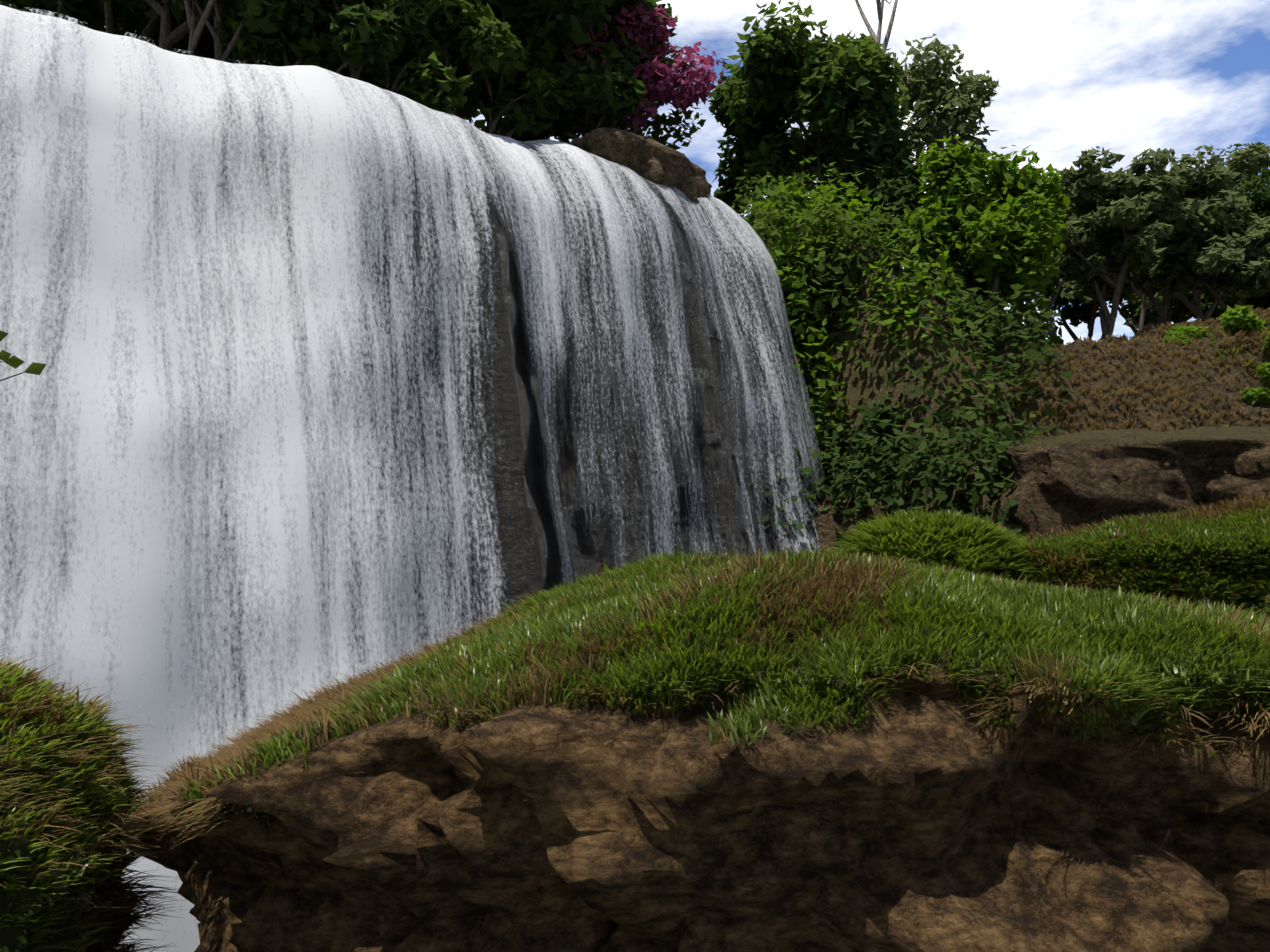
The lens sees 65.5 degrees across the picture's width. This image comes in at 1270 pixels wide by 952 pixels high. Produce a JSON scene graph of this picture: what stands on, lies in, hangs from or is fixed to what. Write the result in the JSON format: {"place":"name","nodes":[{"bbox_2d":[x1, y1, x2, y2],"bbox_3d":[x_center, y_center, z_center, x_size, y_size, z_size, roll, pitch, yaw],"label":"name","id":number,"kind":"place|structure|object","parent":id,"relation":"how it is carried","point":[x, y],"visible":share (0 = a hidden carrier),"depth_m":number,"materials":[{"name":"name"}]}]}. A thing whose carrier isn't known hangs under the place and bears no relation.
{"place":"outdoors","nodes":[
{"label":"outdoors","id":0,"kind":"place"},
{"bbox_2d":[0,330,46,380],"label":"twig","id":1,"kind":"object","parent":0,"point":[15,362],"depth_m":2.11,"materials":[{"name":"green plant"}]},
{"bbox_2d":[0,5,551,943],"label":"falling water","id":2,"kind":"structure","parent":0,"point":[48,17],"depth_m":19.47,"materials":[{"name":"white liquid"}]},
{"bbox_2d":[0,5,828,951],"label":"falling water","id":3,"kind":"structure","parent":0,"point":[210,329],"depth_m":19.64,"materials":[{"name":"white liquid"}]},
{"bbox_2d":[10,107,819,714],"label":"waterfall cliff","id":4,"kind":"structure","parent":0,"point":[526,513],"depth_m":24.43,"materials":[{"name":"grey stone"}]},
{"bbox_2d":[571,127,711,213],"bbox_3d":[-0.014,-8.286,30.214,5.810,4.254,2.923,5,-7,-44],"label":"lip rock","id":5,"kind":"object","parent":4,"relation":"on","point":[646,158],"visible":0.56,"depth_m":29.36,"materials":[{"name":"brown stone"}]},
{"bbox_2d":[104,0,1269,344],"label":"sky","id":6,"kind":"structure","parent":0,"point":[1129,78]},
{"bbox_2d":[744,207,1269,552],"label":"bank","id":7,"kind":"structure","parent":0,"point":[828,524],"depth_m":28.10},
{"bbox_2d":[44,0,1269,455],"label":"tree trunks","id":8,"kind":"object","parent":7,"relation":"on","point":[168,38],"visible":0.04,"depth_m":31.78,"materials":[{"name":"brown plant"}]},
{"bbox_2d":[0,0,1231,496],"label":"foliage","id":9,"kind":"object","parent":8,"relation":"attached to","point":[804,72],"visible":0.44,"depth_m":31.57,"materials":[{"name":"green plant"}]},
{"bbox_2d":[21,0,1269,550],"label":"dark foliage","id":10,"kind":"object","parent":8,"relation":"attached to","point":[883,166],"visible":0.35,"depth_m":29.14,"materials":[{"name":"green plant"}]},
{"bbox_2d":[553,1,726,134],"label":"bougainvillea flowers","id":11,"kind":"object","parent":10,"relation":"on","point":[690,93],"visible":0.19,"depth_m":32.03,"materials":[{"name":"plant"}]},
{"bbox_2d":[738,136,1269,450],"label":"tree","id":12,"kind":"object","parent":8,"relation":"attached to","point":[1013,248],"visible":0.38,"depth_m":31.09,"materials":[{"name":"green plant"}]},
{"bbox_2d":[886,33,1269,305],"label":"tree","id":13,"kind":"object","parent":8,"relation":"attached to","point":[1159,252],"visible":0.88,"depth_m":33.33,"materials":[{"name":"green plant"}]},
{"bbox_2d":[855,0,897,53],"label":"branches","id":14,"kind":"object","parent":7,"relation":"on","point":[880,8],"visible":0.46,"depth_m":39.43,"materials":[{"name":"grey plant"}]},
{"bbox_2d":[957,426,1269,540],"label":"bank ledge","id":15,"kind":"object","parent":7,"relation":"on","point":[1075,479],"visible":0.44,"depth_m":22.11,"materials":[{"name":"brown stone"}]},
{"bbox_2d":[991,307,1269,503],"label":"dry grass","id":16,"kind":"structure","parent":7,"relation":"on","point":[1160,343],"depth_m":27.78,"materials":[{"name":"brown plant"}]},
{"bbox_2d":[991,318,1269,427],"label":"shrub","id":17,"kind":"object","parent":7,"relation":"on","point":[1212,342],"depth_m":28.13,"materials":[{"name":"green plant"}]},
{"label":"plunge pool","id":18,"kind":"structure","parent":0,"visible":0},
{"bbox_2d":[0,677,129,951],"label":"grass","id":19,"kind":"structure","parent":18,"relation":"on","point":[8,937],"depth_m":7.07,"materials":[{"name":"green plant"}]},
{"bbox_2d":[0,655,158,951],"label":"grass","id":20,"kind":"structure","parent":19,"relation":"on","point":[21,693],"depth_m":7.27,"materials":[{"name":"green plant"}]},
{"bbox_2d":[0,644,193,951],"bbox_3d":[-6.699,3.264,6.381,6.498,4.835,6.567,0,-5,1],"label":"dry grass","id":21,"kind":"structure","parent":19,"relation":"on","point":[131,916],"depth_m":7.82,"materials":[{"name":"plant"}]},
{"bbox_2d":[123,582,1269,951],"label":"foreground rock","id":22,"kind":"object","parent":18,"relation":"on","point":[931,816],"visible":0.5,"depth_m":5.73,"materials":[{"name":"brown stone"}]},
{"bbox_2d":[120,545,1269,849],"bbox_3d":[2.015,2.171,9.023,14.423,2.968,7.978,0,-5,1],"label":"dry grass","id":23,"kind":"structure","parent":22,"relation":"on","point":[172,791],"depth_m":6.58,"materials":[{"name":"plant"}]},
{"bbox_2d":[132,544,1269,842],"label":"grass","id":24,"kind":"structure","parent":22,"relation":"on","point":[1124,642],"depth_m":6.22,"materials":[{"name":"green plant"}]},
{"bbox_2d":[1025,546,1269,619],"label":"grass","id":25,"kind":"structure","parent":18,"relation":"on","point":[1200,565],"depth_m":17.76,"materials":[{"name":"green plant"}]},
{"bbox_2d":[1004,497,1269,614],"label":"grass","id":26,"kind":"structure","parent":25,"relation":"on","point":[1222,535],"depth_m":18.08,"materials":[{"name":"green plant"}]},
{"bbox_2d":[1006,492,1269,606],"bbox_3d":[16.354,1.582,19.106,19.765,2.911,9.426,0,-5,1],"label":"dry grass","id":27,"kind":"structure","parent":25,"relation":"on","point":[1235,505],"depth_m":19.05,"materials":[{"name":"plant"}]},
{"bbox_3d":[6.109,6.079,20.249,4.675,10.009,4.291,0,-5,1],"label":"small rock","id":28,"kind":"object","parent":18,"relation":"on","visible":0},
{"bbox_2d":[826,507,1045,580],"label":"grass","id":29,"kind":"structure","parent":28,"relation":"on","point":[968,543],"depth_m":19.61,"materials":[{"name":"green plant"}]}
]}

